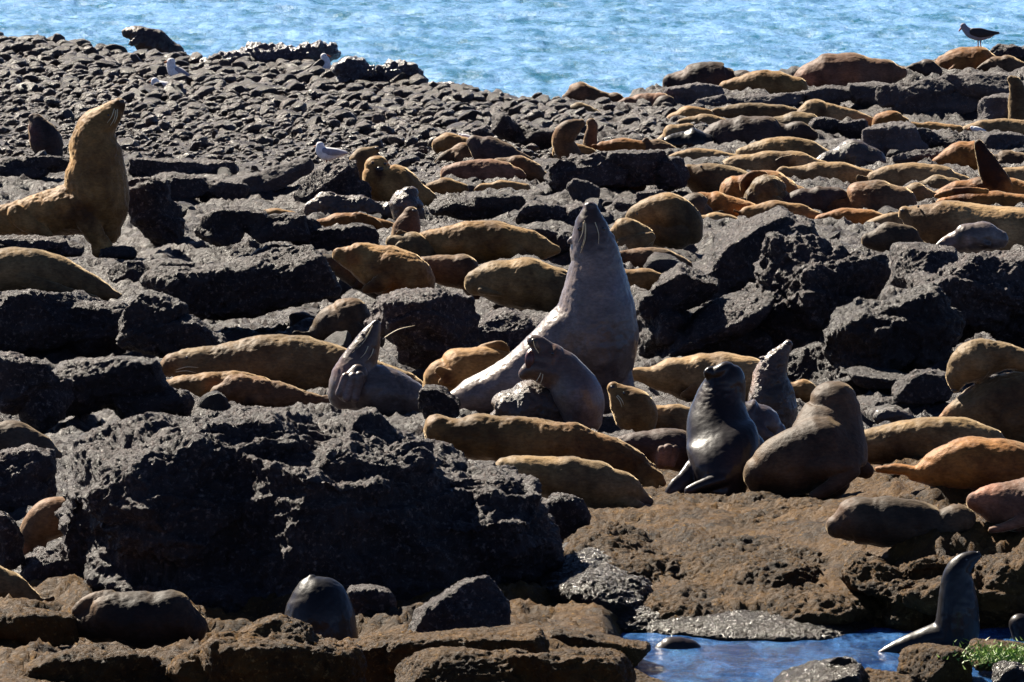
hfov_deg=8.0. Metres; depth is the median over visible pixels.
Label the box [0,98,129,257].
fur seal
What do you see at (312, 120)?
cobble
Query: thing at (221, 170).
loose stone
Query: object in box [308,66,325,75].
cobble
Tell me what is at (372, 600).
boulder
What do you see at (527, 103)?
cobble
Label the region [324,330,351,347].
loose stone
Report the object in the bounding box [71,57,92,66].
cobble
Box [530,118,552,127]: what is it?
cobble
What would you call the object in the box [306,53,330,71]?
gull
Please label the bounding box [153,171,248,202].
boulder
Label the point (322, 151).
gull
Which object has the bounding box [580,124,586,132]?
cobble
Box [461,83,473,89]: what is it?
cobble
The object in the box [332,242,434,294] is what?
fur seal
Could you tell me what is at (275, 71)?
cobble
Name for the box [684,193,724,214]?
fur seal
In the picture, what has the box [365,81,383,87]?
cobble
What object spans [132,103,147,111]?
cobble
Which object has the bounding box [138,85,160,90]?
cobble
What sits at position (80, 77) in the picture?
cobble
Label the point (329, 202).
rock
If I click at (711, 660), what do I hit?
tide pool water
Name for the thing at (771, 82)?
fur seal
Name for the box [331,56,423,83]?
boulder
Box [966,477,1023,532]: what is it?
fur seal
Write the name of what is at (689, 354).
loose stone
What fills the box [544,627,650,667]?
boulder
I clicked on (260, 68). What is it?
cobble
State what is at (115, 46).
cobble
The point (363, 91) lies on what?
cobble
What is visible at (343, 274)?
fur seal
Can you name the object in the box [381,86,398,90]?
cobble
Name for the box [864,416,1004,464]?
fur seal
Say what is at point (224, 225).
boulder
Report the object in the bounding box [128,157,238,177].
boulder
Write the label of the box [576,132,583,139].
cobble
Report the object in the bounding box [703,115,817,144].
boulder
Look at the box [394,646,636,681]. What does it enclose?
boulder
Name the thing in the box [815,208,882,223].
fur seal
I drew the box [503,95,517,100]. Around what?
cobble
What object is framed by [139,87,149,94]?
cobble
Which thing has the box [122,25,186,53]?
boulder
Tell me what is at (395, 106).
cobble
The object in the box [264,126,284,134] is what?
cobble
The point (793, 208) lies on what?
fur seal
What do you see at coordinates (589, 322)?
fur seal
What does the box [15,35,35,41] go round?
cobble
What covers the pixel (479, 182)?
loose stone
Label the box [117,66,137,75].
cobble
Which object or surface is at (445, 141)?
fur seal
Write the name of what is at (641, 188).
boulder
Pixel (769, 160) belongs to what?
fur seal
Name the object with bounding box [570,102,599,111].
fur seal
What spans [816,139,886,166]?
rock
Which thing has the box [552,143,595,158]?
fur seal
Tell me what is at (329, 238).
boulder
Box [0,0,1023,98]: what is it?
sea
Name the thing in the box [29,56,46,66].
cobble
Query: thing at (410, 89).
cobble
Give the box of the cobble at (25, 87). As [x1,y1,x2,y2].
[15,82,37,93]
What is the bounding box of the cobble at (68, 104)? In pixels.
[64,100,80,107]
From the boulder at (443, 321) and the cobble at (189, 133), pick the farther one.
the cobble at (189, 133)
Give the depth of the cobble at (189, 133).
84.87 m
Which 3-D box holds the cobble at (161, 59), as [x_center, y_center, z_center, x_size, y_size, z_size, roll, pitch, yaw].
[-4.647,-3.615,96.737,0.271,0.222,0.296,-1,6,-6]
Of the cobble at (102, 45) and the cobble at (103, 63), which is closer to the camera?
the cobble at (103, 63)
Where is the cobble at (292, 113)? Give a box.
[274,109,304,118]
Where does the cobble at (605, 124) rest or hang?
on the ground
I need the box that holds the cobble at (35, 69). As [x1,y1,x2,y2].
[31,66,44,72]
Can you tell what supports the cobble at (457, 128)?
on the ground
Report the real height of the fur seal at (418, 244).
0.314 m
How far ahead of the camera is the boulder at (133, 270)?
67.09 m
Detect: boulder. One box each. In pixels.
[0,155,69,179]
[0,234,83,256]
[0,289,128,357]
[0,351,73,432]
[0,443,57,511]
[0,511,76,580]
[0,606,79,646]
[0,676,75,681]
[20,643,187,681]
[53,355,194,418]
[54,403,564,612]
[99,245,136,259]
[107,258,194,282]
[116,289,227,357]
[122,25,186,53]
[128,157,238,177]
[128,176,185,245]
[139,244,341,320]
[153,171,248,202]
[166,613,366,681]
[194,204,311,246]
[199,39,340,63]
[235,157,314,194]
[291,218,379,250]
[293,158,371,202]
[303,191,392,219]
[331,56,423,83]
[347,584,396,616]
[356,623,549,681]
[364,287,480,369]
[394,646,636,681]
[407,575,510,632]
[417,384,460,418]
[428,192,525,220]
[436,81,455,85]
[470,126,494,136]
[477,307,540,349]
[490,380,563,422]
[491,112,553,149]
[515,200,584,225]
[517,226,572,255]
[536,547,659,632]
[542,492,591,542]
[544,149,689,191]
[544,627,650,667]
[566,178,600,199]
[612,189,663,211]
[624,186,645,190]
[634,668,665,681]
[635,262,775,358]
[645,610,873,641]
[655,637,700,648]
[663,82,724,104]
[693,205,818,300]
[695,92,804,106]
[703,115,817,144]
[742,231,890,352]
[773,656,864,681]
[787,282,965,396]
[802,81,889,106]
[808,116,867,138]
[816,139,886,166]
[833,366,905,395]
[839,550,1023,630]
[861,121,928,156]
[862,667,914,681]
[874,368,952,407]
[875,73,1009,114]
[889,242,958,288]
[892,149,941,163]
[897,643,972,681]
[905,249,1023,348]
[917,127,969,148]
[967,638,1023,671]
[977,93,1008,118]
[983,131,1023,149]
[990,43,1023,60]
[991,660,1023,681]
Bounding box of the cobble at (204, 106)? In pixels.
[181,102,209,111]
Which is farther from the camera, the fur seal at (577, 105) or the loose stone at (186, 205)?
the fur seal at (577, 105)
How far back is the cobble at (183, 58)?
97.00 m
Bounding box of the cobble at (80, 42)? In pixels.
[75,38,90,46]
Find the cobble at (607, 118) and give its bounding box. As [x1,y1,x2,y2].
[596,115,611,120]
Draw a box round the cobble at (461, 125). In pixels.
[446,122,467,129]
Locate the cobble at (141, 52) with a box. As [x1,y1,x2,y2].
[133,49,147,59]
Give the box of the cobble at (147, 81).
[146,77,162,83]
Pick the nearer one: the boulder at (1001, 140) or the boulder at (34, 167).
the boulder at (34, 167)
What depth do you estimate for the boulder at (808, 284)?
60.69 m
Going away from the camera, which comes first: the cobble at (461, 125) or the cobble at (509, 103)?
the cobble at (461, 125)
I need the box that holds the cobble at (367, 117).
[358,114,372,119]
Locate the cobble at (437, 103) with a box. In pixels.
[425,100,443,107]
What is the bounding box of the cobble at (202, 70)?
[196,68,215,74]
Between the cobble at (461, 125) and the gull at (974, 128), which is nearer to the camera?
the gull at (974, 128)
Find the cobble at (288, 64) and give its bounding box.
[282,62,300,68]
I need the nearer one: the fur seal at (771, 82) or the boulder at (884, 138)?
the boulder at (884, 138)
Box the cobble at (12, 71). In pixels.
[9,68,28,76]
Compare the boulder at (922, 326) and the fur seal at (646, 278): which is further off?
the fur seal at (646, 278)
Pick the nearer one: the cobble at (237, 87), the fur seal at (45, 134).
the fur seal at (45, 134)
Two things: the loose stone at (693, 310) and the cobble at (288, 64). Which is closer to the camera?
the loose stone at (693, 310)
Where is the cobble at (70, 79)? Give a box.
[59,76,79,85]
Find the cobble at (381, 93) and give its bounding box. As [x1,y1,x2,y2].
[376,91,394,97]
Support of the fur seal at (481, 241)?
on the ground
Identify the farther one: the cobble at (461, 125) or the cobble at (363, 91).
the cobble at (363, 91)
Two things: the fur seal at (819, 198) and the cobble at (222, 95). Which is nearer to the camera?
the fur seal at (819, 198)
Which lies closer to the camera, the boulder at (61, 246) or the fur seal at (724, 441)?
the fur seal at (724, 441)
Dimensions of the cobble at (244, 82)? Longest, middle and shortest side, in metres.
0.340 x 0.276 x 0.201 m
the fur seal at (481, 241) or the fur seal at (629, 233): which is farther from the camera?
the fur seal at (629, 233)
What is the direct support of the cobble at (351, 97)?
on the ground
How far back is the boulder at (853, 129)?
84.94 m
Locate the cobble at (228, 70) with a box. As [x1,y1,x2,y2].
[215,67,233,73]
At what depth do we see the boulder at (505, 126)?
83.13 m
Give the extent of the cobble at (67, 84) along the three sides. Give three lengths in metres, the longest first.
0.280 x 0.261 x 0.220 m
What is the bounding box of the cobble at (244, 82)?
[240,78,255,85]
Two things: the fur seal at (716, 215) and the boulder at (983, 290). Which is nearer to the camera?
the boulder at (983, 290)
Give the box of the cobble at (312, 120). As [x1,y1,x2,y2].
[305,115,327,126]
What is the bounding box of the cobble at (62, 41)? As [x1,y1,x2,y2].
[55,39,70,45]
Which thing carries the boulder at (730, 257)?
on the ground
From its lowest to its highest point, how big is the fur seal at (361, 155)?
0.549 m
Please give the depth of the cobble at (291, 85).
91.88 m
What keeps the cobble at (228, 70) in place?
on the ground
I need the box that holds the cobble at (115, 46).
[103,44,127,52]
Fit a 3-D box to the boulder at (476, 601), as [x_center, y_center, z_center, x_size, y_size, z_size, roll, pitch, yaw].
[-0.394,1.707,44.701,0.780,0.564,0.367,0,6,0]
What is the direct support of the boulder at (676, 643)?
in the tide pool water
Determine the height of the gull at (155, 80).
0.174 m
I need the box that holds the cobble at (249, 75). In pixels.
[245,73,262,78]
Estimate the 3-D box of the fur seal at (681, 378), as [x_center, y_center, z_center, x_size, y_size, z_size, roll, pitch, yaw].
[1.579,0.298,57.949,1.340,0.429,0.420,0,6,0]
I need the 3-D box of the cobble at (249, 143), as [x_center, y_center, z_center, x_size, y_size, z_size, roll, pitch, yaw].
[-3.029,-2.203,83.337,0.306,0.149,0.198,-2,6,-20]
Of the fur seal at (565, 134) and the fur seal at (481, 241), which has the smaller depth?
the fur seal at (481, 241)
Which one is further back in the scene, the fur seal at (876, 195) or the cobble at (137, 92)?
the cobble at (137, 92)
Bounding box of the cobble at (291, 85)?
[286,80,304,90]
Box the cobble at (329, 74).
[320,70,334,78]
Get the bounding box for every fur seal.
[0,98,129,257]
[0,247,121,300]
[0,420,62,457]
[0,566,54,601]
[20,497,64,555]
[28,113,62,155]
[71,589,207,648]
[160,334,422,390]
[166,370,269,396]
[210,373,329,407]
[265,208,293,213]
[284,575,358,640]
[292,297,384,347]
[317,212,393,229]
[323,254,380,299]
[328,320,422,416]
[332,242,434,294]
[349,146,379,179]
[362,155,436,205]
[386,232,438,256]
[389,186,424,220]
[391,206,420,234]
[396,220,560,264]
[420,254,479,299]
[422,341,509,391]
[423,413,665,488]
[425,177,468,194]
[432,132,467,153]
[435,142,471,162]
[440,159,526,179]
[451,202,638,413]
[464,257,566,311]
[466,135,532,159]
[474,180,530,190]
[495,155,546,182]
[495,455,653,508]
[518,335,604,430]
[551,119,584,159]
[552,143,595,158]
[562,81,623,101]
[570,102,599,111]
[583,118,597,148]
[592,138,645,150]
[607,381,657,431]
[610,217,655,248]
[617,428,688,471]
[618,92,666,104]
[620,247,692,267]
[625,192,702,249]
[625,268,660,290]
[632,352,759,401]
[642,138,675,149]
[652,95,676,106]
[655,404,689,430]
[657,123,694,138]
[662,61,748,86]
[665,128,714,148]
[665,361,763,495]
[666,106,713,118]
[669,148,737,159]
[677,114,724,124]
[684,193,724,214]
[685,163,747,192]
[697,191,756,216]
[701,212,737,219]
[711,103,796,118]
[719,70,807,93]
[719,170,803,197]
[722,151,825,170]
[734,200,820,218]
[735,136,828,157]
[740,174,788,203]
[743,381,873,499]
[745,399,785,441]
[748,340,797,428]
[774,111,816,124]
[776,162,872,183]
[782,186,846,209]
[791,379,815,402]
[794,52,906,86]
[797,99,872,126]
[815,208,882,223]
[821,180,916,212]
[825,496,975,547]
[856,162,969,185]
[861,222,925,251]
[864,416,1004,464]
[867,212,902,223]
[872,110,909,124]
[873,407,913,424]
[875,436,1023,491]
[878,551,981,652]
[898,200,1023,252]
[905,182,937,201]
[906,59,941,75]
[911,122,962,132]
[920,174,958,188]
[932,141,993,169]
[934,187,1023,206]
[935,46,994,69]
[935,139,1023,198]
[936,221,1007,252]
[939,338,1023,442]
[963,118,1023,134]
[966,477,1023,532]
[977,55,1023,71]
[994,150,1023,163]
[1003,166,1023,180]
[1007,75,1023,119]
[1009,613,1023,640]
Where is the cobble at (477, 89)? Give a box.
[468,87,479,91]
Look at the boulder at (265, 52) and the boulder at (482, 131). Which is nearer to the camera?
the boulder at (482, 131)
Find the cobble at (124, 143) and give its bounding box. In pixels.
[118,138,138,150]
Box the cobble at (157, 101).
[143,98,160,104]
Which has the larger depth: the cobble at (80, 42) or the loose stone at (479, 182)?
the cobble at (80, 42)
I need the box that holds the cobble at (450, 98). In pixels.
[442,96,455,101]
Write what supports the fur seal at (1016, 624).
in the tide pool water
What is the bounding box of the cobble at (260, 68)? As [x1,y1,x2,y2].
[258,66,269,72]
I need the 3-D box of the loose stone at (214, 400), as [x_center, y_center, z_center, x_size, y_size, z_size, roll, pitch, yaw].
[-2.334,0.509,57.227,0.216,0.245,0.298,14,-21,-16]
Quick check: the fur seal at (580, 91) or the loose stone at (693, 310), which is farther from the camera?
the fur seal at (580, 91)
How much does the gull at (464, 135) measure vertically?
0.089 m
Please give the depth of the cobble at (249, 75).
93.83 m
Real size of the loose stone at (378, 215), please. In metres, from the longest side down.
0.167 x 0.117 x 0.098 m
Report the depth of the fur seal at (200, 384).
57.79 m
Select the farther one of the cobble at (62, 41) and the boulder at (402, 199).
the cobble at (62, 41)
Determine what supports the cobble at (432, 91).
on the ground
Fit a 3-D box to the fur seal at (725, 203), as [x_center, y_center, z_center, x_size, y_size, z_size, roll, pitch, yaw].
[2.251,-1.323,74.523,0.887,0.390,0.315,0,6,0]
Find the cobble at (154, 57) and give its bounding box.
[149,56,167,59]
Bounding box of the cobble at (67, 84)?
[60,81,77,89]
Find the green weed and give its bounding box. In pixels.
[937,637,1023,670]
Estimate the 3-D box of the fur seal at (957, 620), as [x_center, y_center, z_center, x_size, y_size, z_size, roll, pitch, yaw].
[2.580,1.661,45.471,0.651,0.734,0.264,0,6,0]
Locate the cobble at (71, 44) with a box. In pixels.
[61,42,78,47]
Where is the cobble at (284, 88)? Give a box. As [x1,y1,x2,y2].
[275,86,289,92]
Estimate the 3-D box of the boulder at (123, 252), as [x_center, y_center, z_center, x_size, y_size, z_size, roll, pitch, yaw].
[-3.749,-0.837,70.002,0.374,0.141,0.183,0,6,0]
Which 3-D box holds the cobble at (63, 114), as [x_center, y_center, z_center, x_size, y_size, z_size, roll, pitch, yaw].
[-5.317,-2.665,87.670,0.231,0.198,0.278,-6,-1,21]
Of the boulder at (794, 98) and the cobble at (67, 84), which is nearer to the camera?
the boulder at (794, 98)
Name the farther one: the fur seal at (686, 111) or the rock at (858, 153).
the fur seal at (686, 111)
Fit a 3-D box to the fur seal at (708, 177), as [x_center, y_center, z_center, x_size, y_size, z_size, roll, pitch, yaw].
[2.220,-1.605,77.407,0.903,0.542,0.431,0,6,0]
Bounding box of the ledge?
[562,488,880,624]
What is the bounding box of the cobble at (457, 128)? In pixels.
[452,126,462,132]
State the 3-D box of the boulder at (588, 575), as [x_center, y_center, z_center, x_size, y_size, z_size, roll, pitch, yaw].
[0.728,1.642,47.265,1.156,0.515,1.967,0,6,0]
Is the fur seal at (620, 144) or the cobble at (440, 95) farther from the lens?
the cobble at (440, 95)
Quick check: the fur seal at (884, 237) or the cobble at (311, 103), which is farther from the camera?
the cobble at (311, 103)
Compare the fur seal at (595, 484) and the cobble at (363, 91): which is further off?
the cobble at (363, 91)
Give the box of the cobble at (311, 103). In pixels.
[305,100,319,107]
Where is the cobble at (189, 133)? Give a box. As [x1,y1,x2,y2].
[182,129,193,138]
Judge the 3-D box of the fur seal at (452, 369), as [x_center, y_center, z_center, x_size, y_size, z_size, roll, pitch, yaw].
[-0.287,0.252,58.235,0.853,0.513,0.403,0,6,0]
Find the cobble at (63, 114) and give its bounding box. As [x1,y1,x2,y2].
[55,109,74,120]
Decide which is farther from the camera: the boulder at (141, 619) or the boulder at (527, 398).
the boulder at (527, 398)
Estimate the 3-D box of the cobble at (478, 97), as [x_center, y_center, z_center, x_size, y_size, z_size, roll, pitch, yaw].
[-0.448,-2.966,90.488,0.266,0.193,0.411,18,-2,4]
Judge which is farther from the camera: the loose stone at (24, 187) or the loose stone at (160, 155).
the loose stone at (160, 155)
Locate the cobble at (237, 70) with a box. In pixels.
[232,66,243,73]
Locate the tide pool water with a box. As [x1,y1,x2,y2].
[620,627,1023,681]
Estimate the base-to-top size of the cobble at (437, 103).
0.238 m
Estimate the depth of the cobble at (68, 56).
97.62 m
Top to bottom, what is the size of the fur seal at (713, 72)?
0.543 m
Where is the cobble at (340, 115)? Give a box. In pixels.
[333,109,355,122]
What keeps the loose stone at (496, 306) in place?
on the ground
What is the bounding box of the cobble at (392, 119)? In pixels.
[387,117,400,124]
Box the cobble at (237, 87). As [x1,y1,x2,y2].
[224,82,244,95]
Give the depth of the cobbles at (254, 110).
88.28 m
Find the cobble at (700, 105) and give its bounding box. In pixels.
[692,103,704,107]
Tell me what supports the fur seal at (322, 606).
on the ground
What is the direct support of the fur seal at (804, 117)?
on the ground
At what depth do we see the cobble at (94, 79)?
93.91 m
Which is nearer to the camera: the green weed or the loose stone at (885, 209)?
the green weed
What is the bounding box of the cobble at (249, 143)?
[231,140,256,148]
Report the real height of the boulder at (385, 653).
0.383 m
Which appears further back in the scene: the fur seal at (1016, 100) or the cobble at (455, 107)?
the cobble at (455, 107)
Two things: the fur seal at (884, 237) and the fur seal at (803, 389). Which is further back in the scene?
the fur seal at (884, 237)
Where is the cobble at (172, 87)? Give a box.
[163,83,186,95]
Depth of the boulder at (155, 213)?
71.01 m
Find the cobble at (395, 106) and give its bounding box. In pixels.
[386,104,400,115]
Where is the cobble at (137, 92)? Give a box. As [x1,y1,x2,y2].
[128,87,145,96]
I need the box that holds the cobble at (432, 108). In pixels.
[424,107,437,110]
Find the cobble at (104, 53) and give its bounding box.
[99,49,108,55]
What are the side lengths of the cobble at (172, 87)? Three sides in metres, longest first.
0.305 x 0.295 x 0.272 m
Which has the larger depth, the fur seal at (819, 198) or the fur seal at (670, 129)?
the fur seal at (670, 129)
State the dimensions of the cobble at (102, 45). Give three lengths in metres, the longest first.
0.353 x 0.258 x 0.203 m
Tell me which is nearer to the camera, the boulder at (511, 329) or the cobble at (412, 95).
the boulder at (511, 329)
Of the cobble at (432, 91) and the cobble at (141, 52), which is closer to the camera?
the cobble at (432, 91)
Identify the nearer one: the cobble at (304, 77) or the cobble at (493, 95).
the cobble at (493, 95)
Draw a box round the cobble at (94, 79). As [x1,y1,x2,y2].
[90,75,105,82]
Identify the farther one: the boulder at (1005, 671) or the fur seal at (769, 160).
the fur seal at (769, 160)
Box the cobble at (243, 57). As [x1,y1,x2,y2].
[234,56,251,61]
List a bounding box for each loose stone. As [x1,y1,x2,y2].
[15,185,29,190]
[72,292,82,300]
[124,151,141,166]
[152,253,174,258]
[154,151,164,158]
[178,201,195,215]
[197,391,227,409]
[206,204,216,211]
[215,167,232,175]
[288,311,316,326]
[307,308,320,312]
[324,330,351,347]
[327,296,340,302]
[337,277,351,295]
[374,213,382,218]
[467,177,478,181]
[474,180,484,184]
[492,303,510,308]
[585,198,601,210]
[602,200,613,206]
[643,252,679,273]
[683,351,706,356]
[690,306,702,312]
[711,159,723,164]
[826,231,840,239]
[877,206,898,213]
[886,149,905,157]
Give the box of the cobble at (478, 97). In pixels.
[471,91,485,101]
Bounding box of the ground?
[0,45,1023,676]
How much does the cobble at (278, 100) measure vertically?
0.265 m
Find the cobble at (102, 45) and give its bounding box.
[95,43,105,47]
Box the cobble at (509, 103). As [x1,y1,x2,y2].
[501,101,517,108]
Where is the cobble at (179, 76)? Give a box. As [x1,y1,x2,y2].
[166,73,191,85]
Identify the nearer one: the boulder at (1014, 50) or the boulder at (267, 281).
the boulder at (267, 281)
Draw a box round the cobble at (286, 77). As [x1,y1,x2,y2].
[277,74,297,80]
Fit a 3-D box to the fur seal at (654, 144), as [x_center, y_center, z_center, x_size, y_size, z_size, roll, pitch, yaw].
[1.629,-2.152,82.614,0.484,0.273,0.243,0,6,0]
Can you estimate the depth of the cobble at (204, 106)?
89.03 m
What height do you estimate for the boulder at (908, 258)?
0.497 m
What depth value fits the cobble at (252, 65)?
95.73 m
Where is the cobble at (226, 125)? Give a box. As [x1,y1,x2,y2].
[213,120,236,130]
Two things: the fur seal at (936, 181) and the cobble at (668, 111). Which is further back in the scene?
the cobble at (668, 111)
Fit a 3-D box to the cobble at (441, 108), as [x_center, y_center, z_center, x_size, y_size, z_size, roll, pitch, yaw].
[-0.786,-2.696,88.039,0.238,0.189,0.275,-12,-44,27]
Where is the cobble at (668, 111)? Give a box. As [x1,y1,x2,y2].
[661,107,676,118]
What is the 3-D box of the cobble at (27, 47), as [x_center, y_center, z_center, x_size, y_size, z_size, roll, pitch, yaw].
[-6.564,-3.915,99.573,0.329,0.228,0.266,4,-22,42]
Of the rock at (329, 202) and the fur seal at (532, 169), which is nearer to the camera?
the rock at (329, 202)
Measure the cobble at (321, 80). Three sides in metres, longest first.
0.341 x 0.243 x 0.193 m
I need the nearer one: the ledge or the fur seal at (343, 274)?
the ledge
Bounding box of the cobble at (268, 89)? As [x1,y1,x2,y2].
[255,85,279,94]
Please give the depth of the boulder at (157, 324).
60.12 m
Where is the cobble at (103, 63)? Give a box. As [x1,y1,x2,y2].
[93,60,116,67]
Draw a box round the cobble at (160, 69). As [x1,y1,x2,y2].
[151,65,167,75]
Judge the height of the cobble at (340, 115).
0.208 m
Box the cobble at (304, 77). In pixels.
[297,73,313,83]
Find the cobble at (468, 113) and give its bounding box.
[457,110,481,121]
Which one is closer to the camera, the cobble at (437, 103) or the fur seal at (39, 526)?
the fur seal at (39, 526)
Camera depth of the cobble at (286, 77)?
93.44 m
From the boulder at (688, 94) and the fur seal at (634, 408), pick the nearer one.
the fur seal at (634, 408)
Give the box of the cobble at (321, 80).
[314,79,330,84]
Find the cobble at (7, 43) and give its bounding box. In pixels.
[0,42,12,46]
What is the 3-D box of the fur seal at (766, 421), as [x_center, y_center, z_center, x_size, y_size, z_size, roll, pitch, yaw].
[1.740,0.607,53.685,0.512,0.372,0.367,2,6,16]
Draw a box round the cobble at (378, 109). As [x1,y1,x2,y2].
[375,107,389,111]
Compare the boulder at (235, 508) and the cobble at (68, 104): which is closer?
the boulder at (235, 508)
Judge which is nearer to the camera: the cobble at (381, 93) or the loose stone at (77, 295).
the loose stone at (77, 295)
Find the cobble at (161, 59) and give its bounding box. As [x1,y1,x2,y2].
[154,58,166,63]
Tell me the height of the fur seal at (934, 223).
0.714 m
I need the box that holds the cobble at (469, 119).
[464,117,476,122]
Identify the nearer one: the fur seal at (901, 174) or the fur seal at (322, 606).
the fur seal at (322, 606)
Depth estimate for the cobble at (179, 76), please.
93.35 m
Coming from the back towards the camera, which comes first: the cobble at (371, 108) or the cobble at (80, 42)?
the cobble at (80, 42)
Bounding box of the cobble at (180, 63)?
[175,60,189,66]
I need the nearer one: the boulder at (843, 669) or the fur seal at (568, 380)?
the boulder at (843, 669)
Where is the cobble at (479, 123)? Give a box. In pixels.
[470,121,482,127]
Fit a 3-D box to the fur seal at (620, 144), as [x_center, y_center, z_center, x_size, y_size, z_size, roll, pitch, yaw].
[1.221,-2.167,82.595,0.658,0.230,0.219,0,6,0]
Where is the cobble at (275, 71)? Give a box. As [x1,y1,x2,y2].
[270,68,279,74]
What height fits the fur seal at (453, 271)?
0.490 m
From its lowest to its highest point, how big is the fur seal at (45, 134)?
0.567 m
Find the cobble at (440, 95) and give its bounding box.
[435,90,448,99]
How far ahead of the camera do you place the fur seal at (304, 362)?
58.64 m
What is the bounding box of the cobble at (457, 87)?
[450,83,464,91]
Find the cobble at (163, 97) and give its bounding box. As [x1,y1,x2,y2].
[160,95,167,100]
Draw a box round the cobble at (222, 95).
[216,92,226,100]
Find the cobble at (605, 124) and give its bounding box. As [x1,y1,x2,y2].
[596,121,612,126]
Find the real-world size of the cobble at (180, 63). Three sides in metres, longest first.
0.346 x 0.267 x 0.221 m
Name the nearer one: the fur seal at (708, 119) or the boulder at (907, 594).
the boulder at (907, 594)
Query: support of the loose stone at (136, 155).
on the ground
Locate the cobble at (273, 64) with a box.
[268,62,277,68]
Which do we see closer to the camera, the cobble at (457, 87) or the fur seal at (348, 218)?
the fur seal at (348, 218)
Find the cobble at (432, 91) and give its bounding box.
[424,89,439,94]
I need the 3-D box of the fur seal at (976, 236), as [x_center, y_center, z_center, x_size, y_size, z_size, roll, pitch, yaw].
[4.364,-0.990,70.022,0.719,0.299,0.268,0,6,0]
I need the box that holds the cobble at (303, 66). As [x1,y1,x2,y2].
[298,62,313,69]
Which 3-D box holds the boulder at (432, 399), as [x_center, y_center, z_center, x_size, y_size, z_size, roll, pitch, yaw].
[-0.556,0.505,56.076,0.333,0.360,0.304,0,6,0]
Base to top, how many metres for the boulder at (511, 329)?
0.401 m
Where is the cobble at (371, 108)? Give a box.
[364,105,386,111]
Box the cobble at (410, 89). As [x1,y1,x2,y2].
[399,87,415,91]
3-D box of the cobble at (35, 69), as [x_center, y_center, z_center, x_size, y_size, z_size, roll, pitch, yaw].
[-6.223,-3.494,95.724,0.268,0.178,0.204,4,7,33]
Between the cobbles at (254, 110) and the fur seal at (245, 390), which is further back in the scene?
the cobbles at (254, 110)
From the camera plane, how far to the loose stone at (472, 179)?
78.18 m
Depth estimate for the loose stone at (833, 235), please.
71.47 m
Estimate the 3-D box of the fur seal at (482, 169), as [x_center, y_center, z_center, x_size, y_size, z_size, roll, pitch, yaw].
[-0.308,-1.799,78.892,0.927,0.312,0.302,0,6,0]
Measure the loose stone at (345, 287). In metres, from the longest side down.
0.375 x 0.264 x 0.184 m
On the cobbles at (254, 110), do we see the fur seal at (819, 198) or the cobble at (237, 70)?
the cobble at (237, 70)
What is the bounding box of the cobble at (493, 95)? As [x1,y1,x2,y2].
[486,92,502,101]
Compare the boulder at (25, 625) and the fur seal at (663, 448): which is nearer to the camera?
the boulder at (25, 625)
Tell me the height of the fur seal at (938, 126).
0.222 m
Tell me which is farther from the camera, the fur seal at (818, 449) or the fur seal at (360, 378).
the fur seal at (360, 378)
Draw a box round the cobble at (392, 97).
[380,96,404,104]
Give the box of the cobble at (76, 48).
[71,45,80,52]
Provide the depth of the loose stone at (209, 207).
74.46 m
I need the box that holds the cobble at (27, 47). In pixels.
[19,43,35,51]
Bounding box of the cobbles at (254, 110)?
[0,32,707,184]
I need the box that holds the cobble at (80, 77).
[75,74,94,79]
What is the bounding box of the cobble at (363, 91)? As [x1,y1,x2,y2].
[358,88,378,94]
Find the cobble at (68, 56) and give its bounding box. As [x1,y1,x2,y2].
[63,54,77,58]
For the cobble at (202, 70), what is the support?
on the ground
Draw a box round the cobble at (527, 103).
[520,102,537,106]
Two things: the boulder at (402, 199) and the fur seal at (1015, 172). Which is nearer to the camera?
the boulder at (402, 199)
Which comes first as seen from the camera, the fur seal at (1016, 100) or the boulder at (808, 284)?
the boulder at (808, 284)
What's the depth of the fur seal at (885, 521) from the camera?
47.08 m
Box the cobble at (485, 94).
[480,91,490,97]
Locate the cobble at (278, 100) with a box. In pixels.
[272,95,287,107]
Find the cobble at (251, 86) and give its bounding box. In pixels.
[245,83,264,90]
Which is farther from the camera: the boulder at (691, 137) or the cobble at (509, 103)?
the cobble at (509, 103)
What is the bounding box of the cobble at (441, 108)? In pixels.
[436,106,450,112]
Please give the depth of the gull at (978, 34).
96.35 m
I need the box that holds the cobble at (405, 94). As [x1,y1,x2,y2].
[402,90,414,97]
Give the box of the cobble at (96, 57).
[90,55,104,60]
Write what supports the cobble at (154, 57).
on the ground
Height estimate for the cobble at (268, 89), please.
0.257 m
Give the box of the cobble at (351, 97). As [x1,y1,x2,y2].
[343,92,362,101]
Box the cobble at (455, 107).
[449,103,469,111]
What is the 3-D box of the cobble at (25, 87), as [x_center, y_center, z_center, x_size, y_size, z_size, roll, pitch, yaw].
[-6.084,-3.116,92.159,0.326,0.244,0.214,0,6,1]
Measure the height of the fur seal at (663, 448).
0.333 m
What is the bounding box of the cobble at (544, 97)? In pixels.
[537,94,550,101]
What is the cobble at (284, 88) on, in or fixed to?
on the ground
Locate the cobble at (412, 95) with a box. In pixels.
[408,92,425,97]
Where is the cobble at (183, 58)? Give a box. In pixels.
[174,56,189,63]
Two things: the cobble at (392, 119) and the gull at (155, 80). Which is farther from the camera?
the gull at (155, 80)
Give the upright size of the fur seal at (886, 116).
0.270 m
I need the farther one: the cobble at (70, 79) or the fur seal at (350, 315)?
the cobble at (70, 79)
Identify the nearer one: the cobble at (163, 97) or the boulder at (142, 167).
the boulder at (142, 167)
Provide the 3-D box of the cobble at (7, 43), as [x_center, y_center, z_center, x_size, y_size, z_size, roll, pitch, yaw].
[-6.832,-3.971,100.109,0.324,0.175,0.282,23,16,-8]
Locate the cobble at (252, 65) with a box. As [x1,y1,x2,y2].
[246,61,260,70]
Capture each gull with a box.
[149,78,167,86]
[165,58,189,75]
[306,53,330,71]
[313,142,347,161]
[458,133,469,137]
[959,23,999,46]
[968,126,985,131]

